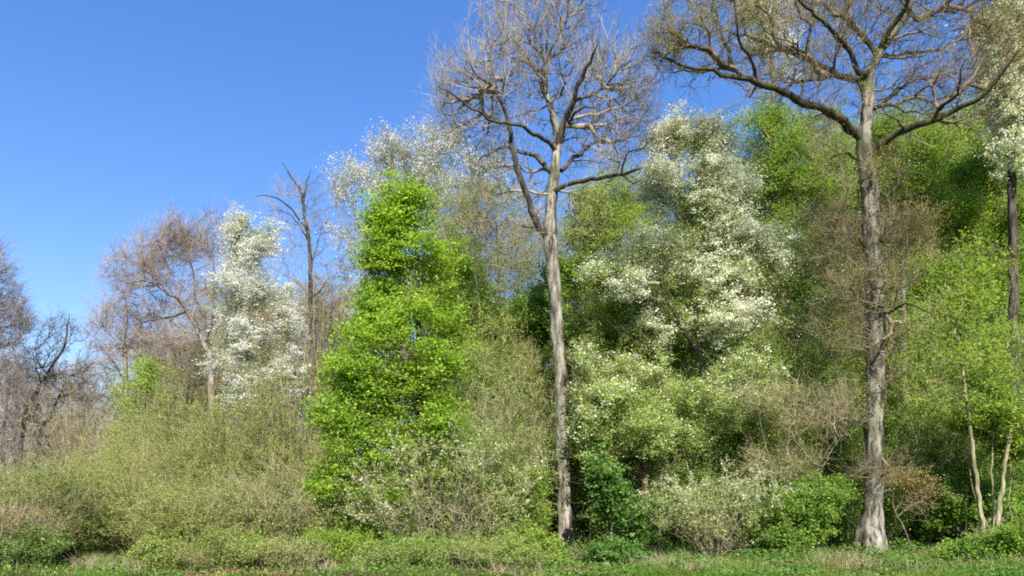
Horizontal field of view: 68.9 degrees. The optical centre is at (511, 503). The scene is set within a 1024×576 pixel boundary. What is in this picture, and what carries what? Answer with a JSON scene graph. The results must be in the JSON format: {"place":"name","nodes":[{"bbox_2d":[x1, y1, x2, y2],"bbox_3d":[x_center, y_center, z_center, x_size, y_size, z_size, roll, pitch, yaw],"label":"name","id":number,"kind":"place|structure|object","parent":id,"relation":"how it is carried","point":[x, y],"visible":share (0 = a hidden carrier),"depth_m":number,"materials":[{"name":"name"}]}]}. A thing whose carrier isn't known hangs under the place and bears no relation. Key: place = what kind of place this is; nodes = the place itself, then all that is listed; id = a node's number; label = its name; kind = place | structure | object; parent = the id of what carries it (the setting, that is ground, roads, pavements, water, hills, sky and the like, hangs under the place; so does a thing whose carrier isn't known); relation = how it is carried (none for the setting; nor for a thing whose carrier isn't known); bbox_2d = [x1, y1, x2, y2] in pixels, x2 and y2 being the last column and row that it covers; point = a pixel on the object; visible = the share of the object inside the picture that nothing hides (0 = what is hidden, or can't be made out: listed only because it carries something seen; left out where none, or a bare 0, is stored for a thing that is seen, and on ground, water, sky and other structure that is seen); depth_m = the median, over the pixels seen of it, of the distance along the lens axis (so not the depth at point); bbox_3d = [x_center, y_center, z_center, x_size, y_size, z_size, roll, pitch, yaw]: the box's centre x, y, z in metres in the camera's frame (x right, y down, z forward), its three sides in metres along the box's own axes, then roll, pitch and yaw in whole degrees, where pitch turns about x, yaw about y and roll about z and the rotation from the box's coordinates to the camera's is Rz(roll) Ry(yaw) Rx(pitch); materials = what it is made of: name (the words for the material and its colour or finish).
{"place":"outdoors","nodes":[
{"label":"outdoors","id":0,"kind":"place"},
{"bbox_2d":[0,501,1023,575],"bbox_3d":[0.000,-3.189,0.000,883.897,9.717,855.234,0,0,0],"label":"ground","id":1,"kind":"structure","parent":0,"point":[347,574],"depth_m":16.62,"materials":[{"name":"green plant"}]},
{"bbox_2d":[0,510,73,572],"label":"bramble","id":2,"kind":"object","parent":1,"relation":"on","point":[41,548],"visible":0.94,"depth_m":17.64,"materials":[{"name":"green plant"}]},
{"bbox_2d":[0,223,75,468],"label":"bare tree","id":3,"kind":"object","parent":1,"relation":"on","point":[22,319],"visible":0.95,"depth_m":29.98,"materials":[{"name":"brown plant"}]},
{"bbox_2d":[0,470,79,567],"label":"thicket bush","id":4,"kind":"object","parent":1,"relation":"on","point":[8,524],"visible":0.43,"depth_m":18.03,"materials":[{"name":"brown plant"}]},
{"bbox_2d":[0,342,92,492],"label":"bare tree","id":5,"kind":"object","parent":1,"relation":"on","point":[12,425],"visible":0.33,"depth_m":33.93,"materials":[{"name":"brown plant"}]},
{"bbox_2d":[7,302,106,491],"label":"alder tree","id":6,"kind":"object","parent":1,"relation":"on","point":[56,358],"visible":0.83,"depth_m":32.94,"materials":[{"name":"brown plant"}]},
{"bbox_2d":[0,430,127,561],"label":"thicket bush","id":7,"kind":"object","parent":1,"relation":"on","point":[10,486],"visible":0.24,"depth_m":19.31,"materials":[{"name":"green plant"}]},
{"bbox_2d":[1,438,128,558],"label":"thicket bush","id":8,"kind":"object","parent":1,"relation":"on","point":[79,543],"visible":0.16,"depth_m":20.42,"materials":[{"name":"green plant"}]},
{"bbox_2d":[0,355,130,464],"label":"bare tree","id":9,"kind":"object","parent":1,"relation":"on","point":[82,393],"visible":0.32,"depth_m":41.82,"materials":[{"name":"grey plant"}]},
{"bbox_2d":[2,351,162,543],"bbox_3d":[-16.404,-2.171,28.934,5.761,7.595,5.054,0,0,0],"label":"thicket bush","id":10,"kind":"object","parent":1,"relation":"on","point":[69,429],"visible":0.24,"depth_m":28.54,"materials":[{"name":"brown plant"}]},
{"bbox_2d":[21,425,189,551],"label":"thicket bush","id":11,"kind":"object","parent":1,"relation":"on","point":[95,468],"visible":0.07,"depth_m":23.53,"materials":[{"name":"green plant"}]},
{"bbox_2d":[64,287,182,464],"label":"bare tree","id":12,"kind":"object","parent":1,"relation":"on","point":[124,339],"visible":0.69,"depth_m":39.84,"materials":[{"name":"grey plant"}]},
{"bbox_2d":[91,346,174,456],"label":"young maple","id":13,"kind":"object","parent":1,"relation":"on","point":[141,380],"visible":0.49,"depth_m":30.92,"materials":[{"name":"green plant"}]},
{"bbox_2d":[94,318,192,452],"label":"tree","id":14,"kind":"object","parent":1,"relation":"on","point":[108,401],"visible":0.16,"depth_m":44.39,"materials":[{"name":"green plant"}]},
{"bbox_2d":[50,341,244,468],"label":"thicket bush","id":15,"kind":"object","parent":1,"relation":"on","point":[147,404],"visible":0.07,"depth_m":35.08,"materials":[{"name":"green plant"}]},
{"bbox_2d":[59,408,257,556],"bbox_3d":[-10.288,-0.285,22.136,5.899,4.852,4.802,0,0,0],"label":"thicket bush","id":16,"kind":"object","parent":1,"relation":"on","point":[117,517],"visible":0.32,"depth_m":21.47,"materials":[{"name":"green plant"}]},
{"bbox_2d":[68,349,250,492],"bbox_3d":[-11.993,-1.726,25.974,6.834,7.086,5.570,0,0,0],"label":"thicket bush","id":17,"kind":"object","parent":1,"relation":"on","point":[160,393],"visible":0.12,"depth_m":25.36,"materials":[{"name":"green plant"}]},
{"bbox_2d":[119,530,201,570],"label":"bramble","id":18,"kind":"object","parent":1,"relation":"on","point":[152,560],"visible":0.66,"depth_m":17.36,"materials":[{"name":"green plant"}]},
{"bbox_2d":[72,192,251,455],"bbox_3d":[-16.969,-7.045,36.836,8.556,17.083,5.810,0,0,-23],"label":"bare tree","id":19,"kind":"object","parent":1,"relation":"on","point":[143,263],"visible":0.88,"depth_m":36.62,"materials":[{"name":"brown plant"}]},
{"bbox_2d":[118,514,206,568],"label":"bramble","id":20,"kind":"object","parent":1,"relation":"on","point":[143,546],"visible":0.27,"depth_m":17.55,"materials":[{"name":"green plant"}]},
{"bbox_2d":[120,308,219,472],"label":"tree","id":21,"kind":"object","parent":1,"relation":"on","point":[175,392],"visible":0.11,"depth_m":46.48,"materials":[{"name":"brown plant"}]},
{"bbox_2d":[129,278,256,454],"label":"tree","id":22,"kind":"object","parent":1,"relation":"on","point":[199,343],"visible":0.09,"depth_m":46.78,"materials":[{"name":"brown plant"}]},
{"bbox_2d":[101,441,306,564],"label":"thicket bush","id":23,"kind":"object","parent":1,"relation":"on","point":[165,510],"visible":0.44,"depth_m":18.36,"materials":[{"name":"green plant"}]},
{"bbox_2d":[157,511,292,569],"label":"bramble","id":24,"kind":"object","parent":1,"relation":"on","point":[216,539],"visible":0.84,"depth_m":17.27,"materials":[{"name":"green plant"}]},
{"bbox_2d":[112,349,342,503],"bbox_3d":[-9.250,-1.788,25.076,8.537,6.856,6.165,0,0,0],"label":"thicket bush","id":25,"kind":"object","parent":1,"relation":"on","point":[210,432],"visible":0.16,"depth_m":24.06,"materials":[{"name":"green plant"}]},
{"bbox_2d":[159,284,297,478],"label":"tree","id":26,"kind":"object","parent":1,"relation":"on","point":[193,375],"visible":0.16,"depth_m":43.38,"materials":[{"name":"brown plant"}]},
{"bbox_2d":[191,199,314,464],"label":"blossom tree","id":27,"kind":"object","parent":1,"relation":"on","point":[255,246],"visible":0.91,"depth_m":31.82,"materials":[{"name":"white blossom"},{"name":"grey twig"},{"name":"dark bark"}]},
{"bbox_2d":[188,248,340,468],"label":"tree","id":28,"kind":"object","parent":1,"relation":"on","point":[265,319],"visible":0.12,"depth_m":42.36,"materials":[{"name":"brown plant"}]},
{"bbox_2d":[184,430,355,545],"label":"thicket bush","id":29,"kind":"object","parent":1,"relation":"on","point":[296,509],"visible":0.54,"depth_m":18.91,"materials":[{"name":"green plant"}]},
{"bbox_2d":[211,324,350,521],"bbox_3d":[-7.246,-1.919,24.049,5.473,7.677,4.212,0,0,0],"label":"thicket bush","id":30,"kind":"object","parent":1,"relation":"on","point":[253,448],"visible":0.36,"depth_m":23.41,"materials":[{"name":"green plant"}]},
{"bbox_2d":[244,529,340,571],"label":"bramble","id":31,"kind":"object","parent":1,"relation":"on","point":[290,550],"visible":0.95,"depth_m":17.38,"materials":[{"name":"green plant"}]},
{"bbox_2d":[247,163,353,456],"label":"bare tree","id":32,"kind":"object","parent":1,"relation":"on","point":[308,262],"visible":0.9,"depth_m":37.89,"materials":[{"name":"grey plant"}]},
{"bbox_2d":[227,245,385,514],"bbox_3d":[-9.727,-5.472,36.002,8.104,13.919,6.585,0,0,0],"label":"tree","id":33,"kind":"object","parent":1,"relation":"on","point":[309,416],"visible":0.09,"depth_m":35.65,"materials":[{"name":"brown plant"}]},
{"bbox_2d":[263,260,401,469],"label":"tree","id":34,"kind":"object","parent":1,"relation":"on","point":[330,319],"visible":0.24,"depth_m":43.09,"materials":[{"name":"brown plant"}]},
{"bbox_2d":[292,518,380,563],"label":"shrub","id":35,"kind":"object","parent":1,"relation":"on","point":[339,537],"visible":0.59,"depth_m":18.17,"materials":[{"name":"green plant"}]},
{"bbox_2d":[291,164,495,541],"bbox_3d":[-3.201,-3.701,20.166,4.313,10.959,5.164,0,0,40],"label":"maple tree","id":36,"kind":"object","parent":1,"relation":"on","point":[362,378],"visible":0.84,"depth_m":19.87,"materials":[{"name":"green plant"}]},
{"bbox_2d":[354,529,454,569],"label":"bramble","id":37,"kind":"object","parent":1,"relation":"on","point":[399,555],"visible":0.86,"depth_m":17.45,"materials":[{"name":"green plant"}]},
{"bbox_2d":[314,110,518,485],"bbox_3d":[-4.459,-8.333,34.895,9.596,19.665,5.430,0,0,0],"label":"blossom tree","id":38,"kind":"object","parent":1,"relation":"on","point":[426,165],"visible":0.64,"depth_m":34.62,"materials":[{"name":"white blossom"},{"name":"grey twig"},{"name":"grey bark"}]},
{"bbox_2d":[326,409,559,548],"bbox_3d":[-1.714,-0.239,19.512,5.972,4.461,4.592,0,0,0],"label":"blackthorn","id":39,"kind":"object","parent":1,"relation":"on","point":[391,525],"visible":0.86,"depth_m":18.95,"materials":[{"name":"white blossom"},{"name":"tan twig"},{"name":"grey bark"}]},
{"bbox_2d":[408,210,507,398],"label":"leafing tree","id":40,"kind":"object","parent":1,"relation":"on","point":[469,275],"visible":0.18,"depth_m":29.47,"materials":[{"name":"green plant"}]},
{"bbox_2d":[396,307,537,548],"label":"hazel","id":41,"kind":"object","parent":1,"relation":"on","point":[468,414],"visible":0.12,"depth_m":21.16,"materials":[{"name":"green plant"}]},
{"bbox_2d":[385,323,554,502],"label":"hazel","id":42,"kind":"object","parent":1,"relation":"on","point":[481,389],"visible":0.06,"depth_m":23.97,"materials":[{"name":"green plant"}]},
{"bbox_2d":[400,369,559,541],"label":"hazel","id":43,"kind":"object","parent":1,"relation":"on","point":[489,453],"visible":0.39,"depth_m":19.83,"materials":[{"name":"green plant"}]},
{"bbox_2d":[416,165,545,424],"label":"leafing tree","id":44,"kind":"object","parent":1,"relation":"on","point":[476,226],"visible":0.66,"depth_m":32.72,"materials":[{"name":"grey plant"}]},
{"bbox_2d":[397,173,567,307],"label":"leafing tree","id":45,"kind":"object","parent":1,"relation":"on","point":[526,236],"visible":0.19,"depth_m":36.81,"materials":[{"name":"grey plant"}]},
{"bbox_2d":[395,242,571,523],"bbox_3d":[-0.697,-3.590,26.210,5.811,10.848,5.701,0,0,16],"label":"hazel","id":46,"kind":"object","parent":1,"relation":"on","point":[517,356],"visible":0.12,"depth_m":25.26,"materials":[{"name":"green plant"}]},
{"bbox_2d":[414,312,575,466],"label":"shrub","id":47,"kind":"object","parent":1,"relation":"on","point":[489,353],"visible":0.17,"depth_m":25.15,"materials":[{"name":"green plant"}]},
{"bbox_2d":[436,524,556,570],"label":"bramble","id":48,"kind":"object","parent":1,"relation":"on","point":[485,555],"visible":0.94,"depth_m":17.42,"materials":[{"name":"green plant"}]},
{"bbox_2d":[453,486,544,545],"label":"shrub","id":49,"kind":"object","parent":1,"relation":"on","point":[502,510],"visible":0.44,"depth_m":19.21,"materials":[{"name":"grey plant"}]},
{"bbox_2d":[431,276,568,431],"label":"shrub","id":50,"kind":"object","parent":1,"relation":"on","point":[525,329],"visible":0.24,"depth_m":27.40,"materials":[{"name":"green plant"}]},
{"bbox_2d":[440,455,563,541],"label":"shrub","id":51,"kind":"object","parent":1,"relation":"on","point":[537,489],"visible":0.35,"depth_m":19.74,"materials":[{"name":"green plant"}]},
{"bbox_2d":[468,306,539,415],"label":"slender tree","id":52,"kind":"object","parent":1,"relation":"on","point":[496,327],"visible":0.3,"depth_m":26.62,"materials":[{"name":"green plant"}]},
{"bbox_2d":[443,517,574,569],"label":"bramble","id":53,"kind":"object","parent":1,"relation":"on","point":[542,539],"visible":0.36,"depth_m":18.11,"materials":[{"name":"green plant"}]},
{"bbox_2d":[0,524,1023,575],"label":"ground cover","id":54,"kind":"object","parent":1,"relation":"on","point":[790,570],"visible":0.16,"depth_m":17.25,"materials":[{"name":"green plant"}]},
{"bbox_2d":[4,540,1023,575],"bbox_3d":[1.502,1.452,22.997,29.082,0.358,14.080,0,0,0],"label":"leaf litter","id":55,"kind":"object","parent":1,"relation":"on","point":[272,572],"visible":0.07,"depth_m":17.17,"materials":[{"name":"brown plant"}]},
{"bbox_2d":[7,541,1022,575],"bbox_3d":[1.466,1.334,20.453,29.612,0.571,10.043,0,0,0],"label":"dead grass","id":56,"kind":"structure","parent":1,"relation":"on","point":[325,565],"depth_m":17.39,"materials":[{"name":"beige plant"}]},
{"bbox_2d":[486,286,553,432],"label":"slender tree","id":57,"kind":"object","parent":1,"relation":"on","point":[534,327],"visible":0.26,"depth_m":27.28,"materials":[{"name":"green plant"}]},
{"bbox_2d":[464,345,580,538],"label":"hazel","id":58,"kind":"object","parent":1,"relation":"on","point":[528,448],"visible":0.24,"depth_m":20.78,"materials":[{"name":"green plant"}]},
{"bbox_2d":[408,0,684,549],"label":"bare tree","id":59,"kind":"object","parent":1,"relation":"on","point":[547,229],"visible":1,"depth_m":23.75,"materials":[{"name":"grey plant"}]},
{"bbox_2d":[524,251,611,543],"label":"slender tree","id":60,"kind":"object","parent":1,"relation":"on","point":[566,270],"visible":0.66,"depth_m":25.82,"materials":[{"name":"green plant"}]},
{"bbox_2d":[509,222,672,545],"bbox_3d":[3.003,-4.013,25.991,5.216,11.496,5.188,0,0,-27],"label":"hazel","id":61,"kind":"object","parent":1,"relation":"on","point":[590,337],"visible":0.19,"depth_m":25.44,"materials":[{"name":"green plant"}]},
{"bbox_2d":[557,151,657,374],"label":"leafing tree","id":62,"kind":"object","parent":1,"relation":"on","point":[623,214],"visible":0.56,"depth_m":33.30,"materials":[{"name":"green plant"}]},
{"bbox_2d":[565,532,655,564],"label":"bramble","id":63,"kind":"object","parent":1,"relation":"on","point":[618,548],"visible":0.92,"depth_m":18.67,"materials":[{"name":"green plant"}]},
{"bbox_2d":[579,440,657,550],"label":"shrub","id":64,"kind":"object","parent":1,"relation":"on","point":[611,491],"visible":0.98,"depth_m":21.32,"materials":[{"name":"green plant"}]},
{"bbox_2d":[560,335,684,542],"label":"shrub","id":65,"kind":"object","parent":1,"relation":"on","point":[601,417],"visible":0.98,"depth_m":22.62,"materials":[{"name":"green plant"}]},
{"bbox_2d":[536,377,711,544],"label":"hazel","id":66,"kind":"object","parent":1,"relation":"on","point":[586,490],"visible":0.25,"depth_m":24.63,"materials":[{"name":"green plant"}]},
{"bbox_2d":[562,277,685,541],"bbox_3d":[3.861,-3.341,26.968,5.110,9.823,3.401,0,0,0],"label":"shrub","id":67,"kind":"object","parent":1,"relation":"on","point":[617,311],"visible":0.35,"depth_m":26.85,"materials":[{"name":"green plant"}]},
{"bbox_2d":[608,308,727,438],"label":"tree","id":68,"kind":"object","parent":1,"relation":"on","point":[677,362],"visible":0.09,"depth_m":35.42,"materials":[{"name":"green plant"}]},
{"bbox_2d":[615,476,729,554],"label":"shrub","id":69,"kind":"object","parent":1,"relation":"on","point":[656,536],"visible":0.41,"depth_m":22.82,"materials":[{"name":"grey plant"}]},
{"bbox_2d":[608,284,749,547],"bbox_3d":[5.683,-3.271,25.789,6.244,9.829,5.385,0,0,-17],"label":"hazel","id":70,"kind":"object","parent":1,"relation":"on","point":[686,383],"visible":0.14,"depth_m":25.20,"materials":[{"name":"green plant"}]},
{"bbox_2d":[566,98,809,546],"bbox_3d":[5.874,-5.778,24.899,8.237,14.816,4.726,0,0,0],"label":"blossom tree","id":71,"kind":"object","parent":1,"relation":"on","point":[728,241],"visible":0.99,"depth_m":24.30,"materials":[{"name":"white plant"}]},
{"bbox_2d":[600,340,794,547],"bbox_3d":[5.900,-1.888,24.169,6.195,7.057,3.365,0,0,9],"label":"shrub","id":72,"kind":"object","parent":1,"relation":"on","point":[716,414],"visible":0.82,"depth_m":23.55,"materials":[{"name":"green plant"}]},
{"bbox_2d":[617,457,799,558],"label":"flowering shrub","id":73,"kind":"object","parent":1,"relation":"on","point":[734,508],"visible":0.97,"depth_m":20.78,"materials":[{"name":"green plant"}]},
{"bbox_2d":[641,347,820,547],"bbox_3d":[7.027,-1.552,25.054,6.369,6.862,5.393,0,0,0],"label":"hazel","id":74,"kind":"object","parent":1,"relation":"on","point":[740,437],"visible":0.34,"depth_m":24.25,"materials":[{"name":"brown plant"}]},
{"bbox_2d":[693,288,849,529],"bbox_3d":[9.255,-3.387,26.866,5.858,9.998,4.948,0,0,0],"label":"hazel","id":75,"kind":"object","parent":1,"relation":"on","point":[807,361],"visible":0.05,"depth_m":26.59,"materials":[{"name":"green plant"}]},
{"bbox_2d":[732,0,859,405],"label":"blossom tree","id":76,"kind":"object","parent":1,"relation":"on","point":[753,50],"visible":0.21,"depth_m":35.74,"materials":[{"name":"grey plant"}]},
{"bbox_2d":[730,467,864,555],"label":"shrub","id":77,"kind":"object","parent":1,"relation":"on","point":[809,528],"visible":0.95,"depth_m":20.55,"materials":[{"name":"green plant"}]},
{"bbox_2d":[723,91,889,388],"bbox_3d":[12.555,-8.482,33.144,7.464,19.470,5.414,0,0,0],"label":"leafing tree","id":78,"kind":"object","parent":1,"relation":"on","point":[777,158],"visible":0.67,"depth_m":32.30,"materials":[{"name":"green plant"}]},
{"bbox_2d":[705,355,907,494],"bbox_3d":[8.944,-1.527,22.357,5.756,6.262,4.291,0,0,-21],"label":"shrub","id":79,"kind":"object","parent":1,"relation":"on","point":[784,399],"visible":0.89,"depth_m":22.34,"materials":[{"name":"grey plant"}]},
{"bbox_2d":[718,274,896,547],"bbox_3d":[10.108,-3.180,25.580,5.695,9.495,5.336,0,0,19],"label":"hazel","id":80,"kind":"object","parent":1,"relation":"on","point":[817,383],"visible":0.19,"depth_m":25.01,"materials":[{"name":"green plant"}]},
{"bbox_2d":[619,0,1023,556],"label":"oak tree","id":81,"kind":"object","parent":1,"relation":"on","point":[870,527],"visible":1,"depth_m":21.57,"materials":[{"name":"brown plant"}]},
{"bbox_2d":[737,200,910,427],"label":"leafing tree","id":82,"kind":"object","parent":1,"relation":"on","point":[793,306],"visible":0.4,"depth_m":30.53,"materials":[{"name":"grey plant"}]},
{"bbox_2d":[777,424,883,543],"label":"shrub","id":83,"kind":"object","parent":1,"relation":"on","point":[841,463],"visible":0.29,"depth_m":24.43,"materials":[{"name":"brown plant"}]},
{"bbox_2d":[776,297,934,435],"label":"tree","id":84,"kind":"object","parent":1,"relation":"on","point":[842,365],"visible":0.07,"depth_m":35.28,"materials":[{"name":"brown plant"}]},
{"bbox_2d":[767,360,958,550],"bbox_3d":[11.222,-1.503,24.471,5.947,6.156,5.517,0,0,0],"label":"hazel","id":85,"kind":"object","parent":1,"relation":"on","point":[847,526],"visible":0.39,"depth_m":23.80,"materials":[{"name":"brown plant"}]},
{"bbox_2d":[783,174,956,545],"bbox_3d":[12.268,-5.036,26.087,6.081,13.336,3.776,0,0,0],"label":"bare tree","id":86,"kind":"object","parent":1,"relation":"on","point":[830,239],"visible":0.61,"depth_m":25.83,"materials":[{"name":"brown plant"}]},
{"bbox_2d":[857,449,965,553],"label":"shrub","id":87,"kind":"object","parent":1,"relation":"on","point":[907,481],"visible":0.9,"depth_m":22.60,"materials":[{"name":"brown plant"}]},
{"bbox_2d":[884,285,954,544],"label":"slender tree","id":88,"kind":"object","parent":1,"relation":"on","point":[941,367],"visible":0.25,"depth_m":26.55,"materials":[{"name":"green plant"}]},
{"bbox_2d":[828,85,1022,416],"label":"leafing tree","id":89,"kind":"object","parent":1,"relation":"on","point":[927,153],"visible":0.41,"depth_m":33.04,"materials":[{"name":"green plant"}]},
{"bbox_2d":[848,275,1020,548],"bbox_3d":[14.028,-3.236,25.690,6.199,9.745,5.868,0,0,0],"label":"hazel","id":90,"kind":"object","parent":1,"relation":"on","point":[930,408],"visible":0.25,"depth_m":25.42,"materials":[{"name":"green plant"}]},
{"bbox_2d":[862,228,1023,540],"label":"leafing tree","id":91,"kind":"object","parent":1,"relation":"on","point":[946,273],"visible":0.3,"depth_m":28.38,"materials":[{"name":"green plant"}]},
{"bbox_2d":[886,223,1019,532],"bbox_3d":[12.655,-3.140,21.387,3.224,9.526,3.137,0,0,0],"label":"slender tree","id":92,"kind":"object","parent":1,"relation":"on","point":[968,304],"visible":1,"depth_m":21.18,"materials":[{"name":"green plant"}]},
{"bbox_2d":[891,468,1023,548],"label":"shrub","id":93,"kind":"object","parent":1,"relation":"on","point":[947,520],"visible":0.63,"depth_m":23.31,"materials":[{"name":"green plant"}]},
{"bbox_2d":[908,247,1023,537],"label":"hazel","id":94,"kind":"object","parent":1,"relation":"on","point":[1018,472],"visible":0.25,"depth_m":24.46,"materials":[{"name":"green plant"}]},
{"bbox_2d":[916,133,1023,362],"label":"leafing tree","id":95,"kind":"object","parent":1,"relation":"on","point":[972,179],"visible":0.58,"depth_m":29.50,"materials":[{"name":"green plant"}]},
{"bbox_2d":[918,89,1023,289],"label":"leafing tree","id":96,"kind":"object","parent":1,"relation":"on","point":[966,110],"visible":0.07,"depth_m":34.25,"materials":[{"name":"green plant"}]},
{"bbox_2d":[919,512,1023,563],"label":"shrub","id":97,"kind":"object","parent":1,"relation":"on","point":[1001,539],"visible":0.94,"depth_m":18.99,"materials":[{"name":"green plant"}]},
{"bbox_2d":[940,390,1023,533],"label":"shrub","id":98,"kind":"object","parent":1,"relation":"on","point":[1016,452],"visible":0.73,"depth_m":21.73,"materials":[{"name":"green plant"}]},
{"bbox_2d":[941,305,1023,530],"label":"slender tree","id":99,"kind":"object","parent":1,"relation":"on","point":[982,386],"visible":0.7,"depth_m":21.59,"materials":[{"name":"green plant"}]},
{"bbox_2d":[944,0,1023,524],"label":"blossom tree","id":100,"kind":"object","parent":1,"relation":"on","point":[1012,120],"visible":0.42,"depth_m":26.85,"materials":[{"name":"white blossom"},{"name":"grey twig"},{"name":"dark bark"}]},
{"bbox_2d":[960,315,1023,528],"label":"slender tree","id":101,"kind":"object","parent":1,"relation":"on","point":[1013,403],"visible":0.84,"depth_m":21.24,"materials":[{"name":"green plant"}]},
{"bbox_2d":[0,0,1023,477],"label":"sky","id":102,"kind":"structure","parent":0,"point":[107,107],"materials":[{"name":"blue"}]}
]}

